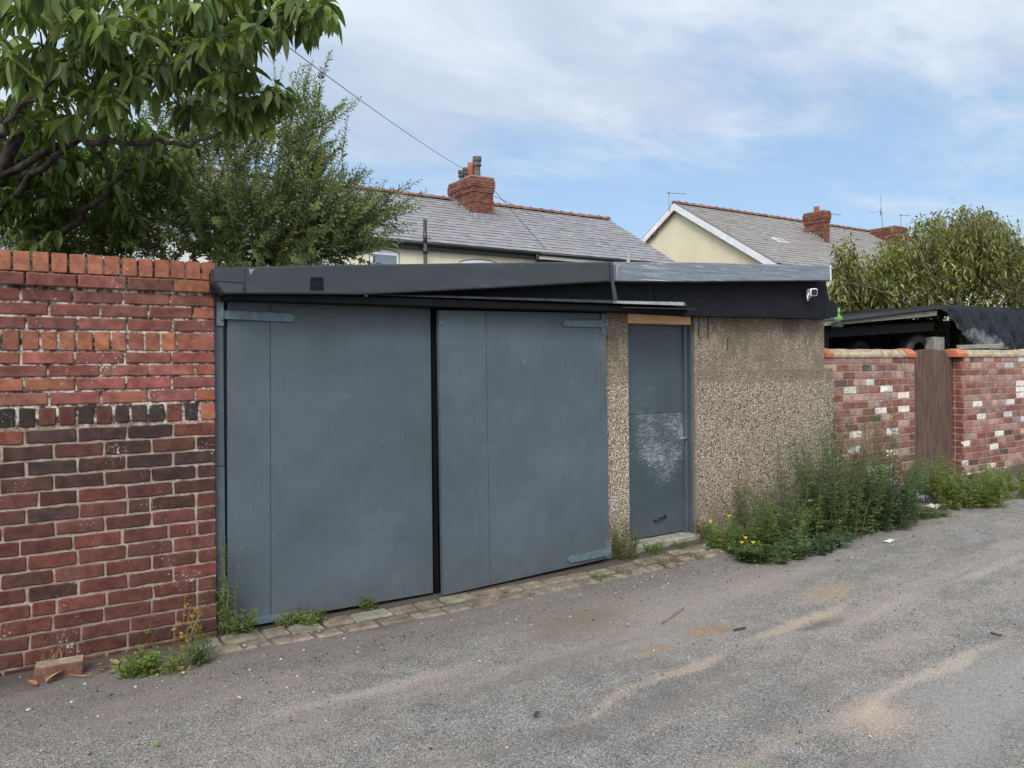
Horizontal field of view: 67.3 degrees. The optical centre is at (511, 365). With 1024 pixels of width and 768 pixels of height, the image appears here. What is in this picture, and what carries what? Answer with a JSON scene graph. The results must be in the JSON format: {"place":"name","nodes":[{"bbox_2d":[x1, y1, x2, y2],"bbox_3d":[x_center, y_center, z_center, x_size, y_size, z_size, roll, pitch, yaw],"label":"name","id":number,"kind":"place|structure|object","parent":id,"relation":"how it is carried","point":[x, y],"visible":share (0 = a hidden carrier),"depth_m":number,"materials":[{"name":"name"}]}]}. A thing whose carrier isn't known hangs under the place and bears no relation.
{"place":"outdoors","nodes":[
{"label":"outdoors","id":0,"kind":"place"},
{"bbox_2d":[0,464,1023,767],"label":"lane","id":1,"kind":"structure","parent":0,"point":[916,708],"depth_m":3.93,"materials":[{"name":"grey asphalt"}]},
{"bbox_2d":[28,680,36,684],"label":"dead leaf","id":2,"kind":"object","parent":1,"relation":"on","point":[33,682],"visible":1,"depth_m":3.89,"materials":[{"name":"orange plant"}]},
{"bbox_2d":[37,638,64,661],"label":"withered weed","id":3,"kind":"object","parent":1,"relation":"on","point":[54,656],"visible":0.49,"depth_m":4.12,"materials":[{"name":"beige plant"}]},
{"bbox_2d":[45,670,61,681],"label":"dead leaf","id":4,"kind":"object","parent":1,"relation":"on","point":[51,676],"visible":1,"depth_m":3.95,"materials":[{"name":"beige plant"}]},
{"bbox_2d":[33,655,83,681],"bbox_3d":[-2.371,1.589,4.032,0.227,0.079,0.101,-1,0,-28],"label":"loose brick","id":5,"kind":"object","parent":1,"relation":"on","point":[46,669],"visible":0.85,"depth_m":4.00,"materials":[{"name":"brick"}]},
{"bbox_2d":[111,641,171,679],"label":"roadside weed","id":6,"kind":"object","parent":1,"relation":"on","point":[144,668],"visible":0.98,"depth_m":4.03,"materials":[{"name":"green plant"}]},
{"bbox_2d":[153,641,193,675],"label":"roadside weed","id":7,"kind":"object","parent":1,"relation":"on","point":[169,666],"visible":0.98,"depth_m":4.08,"materials":[{"name":"green plant"}]},
{"bbox_2d":[171,594,210,649],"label":"withered weed","id":8,"kind":"object","parent":1,"relation":"on","point":[192,615],"visible":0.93,"depth_m":4.43,"materials":[{"name":"brown plant"}]},
{"bbox_2d":[184,627,217,667],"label":"roadside weed","id":9,"kind":"object","parent":1,"relation":"on","point":[196,658],"visible":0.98,"depth_m":4.17,"materials":[{"name":"green plant"}]},
{"bbox_2d":[202,584,238,635],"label":"wall weed","id":10,"kind":"object","parent":1,"relation":"on","point":[219,626],"depth_m":4.62,"materials":[{"name":"green plant"}]},
{"bbox_2d":[269,604,329,627],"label":"trailing weed","id":11,"kind":"object","parent":1,"relation":"on","point":[300,619],"visible":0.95,"depth_m":4.83,"materials":[{"name":"green plant"}]},
{"bbox_2d":[359,594,376,610],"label":"trailing weed","id":12,"kind":"object","parent":1,"relation":"on","point":[368,605],"visible":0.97,"depth_m":5.12,"materials":[{"name":"green plant"}]},
{"bbox_2d":[189,534,760,654],"bbox_3d":[0.246,1.606,5.610,4.826,0.147,0.319,-1,0,-32],"label":"sett strip","id":13,"kind":"object","parent":1,"relation":"on","point":[231,642],"visible":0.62,"depth_m":5.18,"materials":[{"name":"stone"}]},
{"bbox_2d":[215,522,243,634],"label":"tall weed","id":14,"kind":"object","parent":13,"relation":"on","point":[226,613],"visible":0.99,"depth_m":4.58,"materials":[{"name":"green plant"}]},
{"bbox_2d":[218,605,258,635],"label":"leafy weed","id":15,"kind":"object","parent":13,"relation":"on","point":[247,625],"visible":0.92,"depth_m":4.60,"materials":[{"name":"green plant"}]},
{"bbox_2d":[588,571,607,579],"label":"grass tuft","id":16,"kind":"object","parent":13,"relation":"on","point":[603,575],"visible":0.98,"depth_m":5.86,"materials":[{"name":"green plant"}]},
{"bbox_2d":[650,555,683,567],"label":"grass tuft","id":17,"kind":"object","parent":13,"relation":"on","point":[659,559],"visible":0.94,"depth_m":6.14,"materials":[{"name":"green plant"}]},
{"bbox_2d":[0,497,1023,767],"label":"grit","id":18,"kind":"object","parent":1,"relation":"on","point":[504,643],"visible":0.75,"depth_m":4.36,"materials":[{"name":"grey gravel"}]},
{"bbox_2d":[609,518,644,560],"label":"pier weed","id":19,"kind":"object","parent":1,"relation":"on","point":[619,551],"visible":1,"depth_m":6.35,"materials":[{"name":"green plant"}]},
{"bbox_2d":[640,540,676,555],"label":"grass tuft","id":20,"kind":"object","parent":1,"relation":"on","point":[647,548],"visible":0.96,"depth_m":6.51,"materials":[{"name":"green plant"}]},
{"bbox_2d":[661,608,683,623],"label":"twig","id":21,"kind":"object","parent":1,"relation":"on","point":[672,615],"visible":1,"depth_m":4.92,"materials":[{"name":"beige wood"}]},
{"bbox_2d":[670,540,689,547],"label":"grass tuft","id":22,"kind":"object","parent":1,"relation":"on","point":[681,544],"visible":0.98,"depth_m":6.66,"materials":[{"name":"green plant"}]},
{"bbox_2d":[678,550,701,557],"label":"grass tuft","id":23,"kind":"object","parent":1,"relation":"on","point":[690,555],"visible":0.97,"depth_m":6.27,"materials":[{"name":"green plant"}]},
{"bbox_2d":[693,515,731,539],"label":"grassy weed","id":24,"kind":"object","parent":1,"relation":"on","point":[702,533],"visible":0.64,"depth_m":6.88,"materials":[{"name":"green plant"}]},
{"bbox_2d":[700,505,779,553],"bbox_3d":[1.969,1.408,6.554,0.772,0.342,0.740,-1,0,-33],"label":"ragwort plant","id":25,"kind":"object","parent":1,"relation":"on","point":[716,541],"visible":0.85,"depth_m":6.46,"materials":[{"name":"green plant"}]},
{"bbox_2d":[733,468,751,527],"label":"thin weed","id":26,"kind":"object","parent":1,"relation":"on","point":[741,515],"visible":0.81,"depth_m":7.17,"materials":[{"name":"green plant"}]},
{"bbox_2d":[724,527,815,564],"bbox_3d":[2.095,1.471,6.252,0.799,0.212,0.622,-1,0,-33],"label":"creeping weed","id":27,"kind":"object","parent":1,"relation":"on","point":[785,552],"visible":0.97,"depth_m":6.12,"materials":[{"name":"green plant"}]},
{"bbox_2d":[734,477,851,543],"bbox_3d":[2.456,1.286,6.764,1.118,0.532,0.802,-1,0,-33],"label":"bushy weed","id":28,"kind":"object","parent":1,"relation":"on","point":[767,515],"visible":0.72,"depth_m":6.67,"materials":[{"name":"green plant"}]},
{"bbox_2d":[771,420,832,534],"bbox_3d":[2.523,1.020,6.817,0.530,1.038,0.476,-1,0,-33],"label":"mugwort plant","id":29,"kind":"object","parent":1,"relation":"on","point":[800,498],"visible":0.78,"depth_m":6.77,"materials":[{"name":"green plant"}]},
{"bbox_2d":[778,528,856,556],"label":"creeping weed","id":30,"kind":"object","parent":1,"relation":"on","point":[826,543],"visible":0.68,"depth_m":6.39,"materials":[{"name":"green plant"}]},
{"bbox_2d":[802,496,848,533],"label":"dry weed","id":31,"kind":"object","parent":1,"relation":"on","point":[824,510],"visible":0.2,"depth_m":6.84,"materials":[{"name":"green plant"}]},
{"bbox_2d":[813,375,868,514],"bbox_3d":[3.048,0.798,7.209,0.612,1.437,0.410,-1,0,-33],"label":"mugwort plant","id":32,"kind":"object","parent":1,"relation":"on","point":[832,441],"visible":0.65,"depth_m":7.26,"materials":[{"name":"green plant"}]},
{"bbox_2d":[785,435,903,540],"bbox_3d":[2.976,1.061,6.994,1.110,0.935,0.962,-1,0,-33],"label":"bushy weed","id":33,"kind":"object","parent":1,"relation":"on","point":[833,504],"visible":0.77,"depth_m":6.79,"materials":[{"name":"green plant"}]},
{"bbox_2d":[844,387,901,520],"bbox_3d":[3.624,0.821,7.510,0.784,1.352,0.477,-1,0,-33],"label":"mugwort plant","id":34,"kind":"object","parent":1,"relation":"on","point":[877,437],"visible":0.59,"depth_m":7.51,"materials":[{"name":"green plant"}]},
{"bbox_2d":[828,444,940,532],"bbox_3d":[3.470,1.135,7.181,0.902,0.756,1.150,0,0,37],"label":"bushy weed","id":35,"kind":"object","parent":1,"relation":"on","point":[889,514],"visible":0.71,"depth_m":6.98,"materials":[{"name":"green plant"}]},
{"bbox_2d":[915,493,928,501],"bbox_3d":[4.335,1.377,8.131,0.154,0.107,0.099,0,0,-41],"label":"plastic scrap","id":36,"kind":"object","parent":1,"relation":"on","point":[924,497],"visible":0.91,"depth_m":8.11,"materials":[{"name":"grey plastic"}]},
{"bbox_2d":[910,502,952,519],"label":"weed","id":37,"kind":"object","parent":1,"relation":"on","point":[929,510],"visible":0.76,"depth_m":7.44,"materials":[{"name":"green plant"}]},
{"bbox_2d":[905,447,963,499],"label":"weeds","id":38,"kind":"object","parent":1,"relation":"on","point":[926,489],"visible":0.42,"depth_m":8.38,"materials":[{"name":"green plant"}]},
{"bbox_2d":[926,503,949,508],"bbox_3d":[4.379,1.421,7.870,0.365,0.042,0.156,-1,0,-27],"label":"cardboard piece","id":39,"kind":"object","parent":1,"relation":"on","point":[931,504],"visible":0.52,"depth_m":7.83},
{"bbox_2d":[927,462,1009,510],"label":"weeds","id":40,"kind":"object","parent":1,"relation":"on","point":[946,495],"visible":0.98,"depth_m":7.81,"materials":[{"name":"green plant"}]},
{"bbox_2d":[970,458,1023,498],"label":"weeds","id":41,"kind":"object","parent":1,"relation":"on","point":[1012,482],"visible":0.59,"depth_m":8.37,"materials":[{"name":"green plant"}]},
{"bbox_2d":[0,0,1023,349],"label":"sky","id":42,"kind":"structure","parent":0,"point":[782,108],"materials":[{"name":"blue"}]},
{"bbox_3d":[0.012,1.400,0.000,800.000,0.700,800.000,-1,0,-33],"label":"ground","id":43,"kind":"structure","parent":0,"visible":0},
{"bbox_2d":[0,249,217,675],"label":"brick wall","id":44,"kind":"structure","parent":43,"relation":"on","point":[108,495],"depth_m":4.28,"materials":[{"name":"red brick"}]},
{"bbox_2d":[144,587,159,647],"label":"climbing weed","id":45,"kind":"object","parent":44,"relation":"attached to","point":[147,632],"visible":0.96,"depth_m":4.40,"materials":[{"name":"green plant"}]},
{"bbox_2d":[0,0,345,256],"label":"broadleaf tree","id":46,"kind":"object","parent":43,"relation":"on","point":[42,165],"visible":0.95,"depth_m":4.16,"materials":[{"name":"green plant"}]},
{"bbox_2d":[78,156,346,265],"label":"terraced house","id":47,"kind":"structure","parent":43,"relation":"on","point":[185,258],"depth_m":19.12,"materials":[{"name":"stone"}]},
{"bbox_2d":[0,50,428,267],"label":"olive shrub","id":48,"kind":"object","parent":43,"relation":"on","point":[316,213],"visible":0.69,"depth_m":6.15,"materials":[{"name":"green plant"}]},
{"bbox_2d":[310,156,540,264],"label":"terraced house","id":49,"kind":"structure","parent":43,"relation":"on","point":[461,223],"depth_m":24.24,"materials":[{"name":"stone"}]},
{"bbox_2d":[289,47,462,168],"bbox_3d":[-2.717,-5.606,17.352,0.013,2.380,18.499,0,0,6],"label":"overhead cable","id":50,"kind":"object","parent":49,"relation":"attached to","point":[366,104],"visible":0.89,"depth_m":15.26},
{"bbox_2d":[369,249,399,263],"bbox_3d":[-3.629,-2.815,21.868,0.937,1.002,0.092,-1,0,-33],"label":"window","id":51,"kind":"structure","parent":49,"relation":"in","point":[387,256],"depth_m":21.86,"materials":[{"name":"white plastic"}]},
{"bbox_2d":[459,259,496,262],"bbox_3d":[-0.948,-2.562,23.594,1.532,1.412,0.092,-1,0,-33],"label":"window","id":52,"kind":"structure","parent":49,"relation":"in","point":[468,260],"depth_m":23.49,"materials":[{"name":"white plastic"}]},
{"bbox_2d":[208,262,837,630],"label":"garage","id":53,"kind":"structure","parent":43,"relation":"on","point":[385,432],"depth_m":5.60,"materials":[{"name":"beige concrete"}]},
{"bbox_2d":[216,301,440,627],"bbox_3d":[-1.113,0.590,5.103,1.619,2.039,0.086,0,0,-34],"label":"garage door","id":54,"kind":"structure","parent":53,"relation":"in","point":[332,454],"depth_m":5.03,"materials":[{"name":"blue paint"}]},
{"bbox_2d":[436,310,610,594],"bbox_3d":[0.140,0.593,5.859,1.599,2.029,0.074,-1,0,-35],"label":"garage door","id":55,"kind":"structure","parent":53,"relation":"in","point":[523,433],"depth_m":5.78,"materials":[{"name":"blue paint"}]},
{"bbox_2d":[628,324,687,539],"bbox_3d":[1.284,0.558,6.802,0.705,1.886,0.101,-1,0,-33],"label":"side door","id":56,"kind":"structure","parent":53,"relation":"in","point":[656,437],"depth_m":6.80,"materials":[{"name":"paint"}]},
{"bbox_2d":[806,288,816,300],"bbox_3d":[2.916,-0.692,7.540,0.090,0.125,0.160,0,0,-7],"label":"security camera","id":57,"kind":"object","parent":53,"relation":"attached to","point":[811,292],"visible":1,"depth_m":7.47,"materials":[{"name":"white plastic"}]},
{"bbox_2d":[493,203,674,261],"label":"terraced house","id":58,"kind":"structure","parent":43,"relation":"on","point":[561,236],"depth_m":27.46,"materials":[{"name":"tile"}]},
{"bbox_2d":[494,190,546,249],"bbox_3d":[0.336,-4.781,25.614,2.631,2.558,0.020,-1,0,44],"label":"overhead cable","id":59,"kind":"object","parent":58,"relation":"on","point":[520,220],"visible":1,"depth_m":25.66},
{"bbox_2d":[627,250,629,261],"bbox_3d":[3.007,-0.801,19.788,0.089,4.308,0.089,-1,0,-33],"label":"standing pipe","id":60,"kind":"object","parent":43,"relation":"on","point":[628,255],"visible":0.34,"depth_m":19.75,"materials":[{"name":"white plastic"}]},
{"bbox_2d":[641,200,917,318],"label":"terraced house","id":61,"kind":"structure","parent":43,"relation":"on","point":[679,231],"depth_m":32.74,"materials":[{"name":"stone"}]},
{"bbox_2d":[824,348,916,493],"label":"brick wall","id":62,"kind":"structure","parent":43,"relation":"on","point":[876,373],"depth_m":8.64,"materials":[{"name":"brick"}]},
{"bbox_2d":[824,310,1013,349],"bbox_3d":[7.543,0.238,13.616,10.511,2.308,2.420,-1,0,-33],"label":"storage shelter","id":63,"kind":"object","parent":43,"relation":"on","point":[831,334],"visible":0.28,"depth_m":11.19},
{"bbox_2d":[831,308,842,326],"bbox_3d":[4.187,-0.620,9.899,0.126,0.250,0.100,-1,0,-33],"label":"garden ornament","id":64,"kind":"object","parent":63,"relation":"on","point":[837,322],"visible":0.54,"depth_m":9.86,"materials":[{"name":"plastic"}]},
{"bbox_2d":[840,340,870,348],"bbox_3d":[5.180,-0.076,11.607,0.630,0.630,0.225,-1,0,-33],"label":"tyre","id":65,"kind":"object","parent":63,"relation":"on","point":[855,344],"visible":0.3,"depth_m":11.50,"materials":[{"name":"rubber"}]},
{"bbox_2d":[896,334,926,349],"bbox_3d":[6.081,-0.141,11.652,0.670,0.670,0.225,-1,0,-33],"label":"tyre","id":66,"kind":"object","parent":63,"relation":"on","point":[914,341],"visible":0.42,"depth_m":11.53,"materials":[{"name":"rubber"}]},
{"bbox_2d":[824,305,1023,348],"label":"tarpaulin","id":67,"kind":"object","parent":63,"relation":"on","point":[977,325],"visible":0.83,"depth_m":11.94,"materials":[{"name":"black plastic"}]},
{"bbox_2d":[957,344,1002,348],"bbox_3d":[6.924,-0.282,11.382,1.236,0.090,0.050,-1,0,-33],"label":"wooden batten","id":68,"kind":"object","parent":67,"relation":"on","point":[979,346],"visible":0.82,"depth_m":11.33,"materials":[{"name":"grey wood"}]},
{"bbox_2d":[924,337,943,349],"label":"concrete block","id":69,"kind":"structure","parent":63,"relation":"on","point":[936,343],"depth_m":11.61,"materials":[{"name":"grey concrete"}]},
{"bbox_2d":[830,224,1016,349],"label":"terraced house","id":70,"kind":"structure","parent":43,"relation":"on","point":[869,239],"depth_m":39.00,"materials":[{"name":"stone"}]},
{"bbox_2d":[870,195,882,226],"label":"tv aerial","id":71,"kind":"object","parent":70,"relation":"attached to","point":[880,211],"visible":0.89,"depth_m":40.33,"materials":[{"name":"metal"}]},
{"bbox_2d":[826,198,1023,349],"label":"bushy tree","id":72,"kind":"object","parent":43,"relation":"on","point":[974,256],"visible":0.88,"depth_m":13.14,"materials":[{"name":"green plant"}]},
{"bbox_2d":[836,287,1023,349],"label":"hedge","id":73,"kind":"object","parent":43,"relation":"on","point":[887,347],"visible":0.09,"depth_m":14.07,"materials":[{"name":"plant"}]},
{"bbox_2d":[946,349,1023,475],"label":"brick wall","id":74,"kind":"structure","parent":43,"relation":"on","point":[988,402],"depth_m":9.98,"materials":[{"name":"brick"}]},
{"bbox_2d":[913,349,952,478],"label":"wooden gate","id":75,"kind":"structure","parent":74,"relation":"attached to","point":[933,412],"depth_m":9.49,"materials":[{"name":"brown wood"}]}
]}

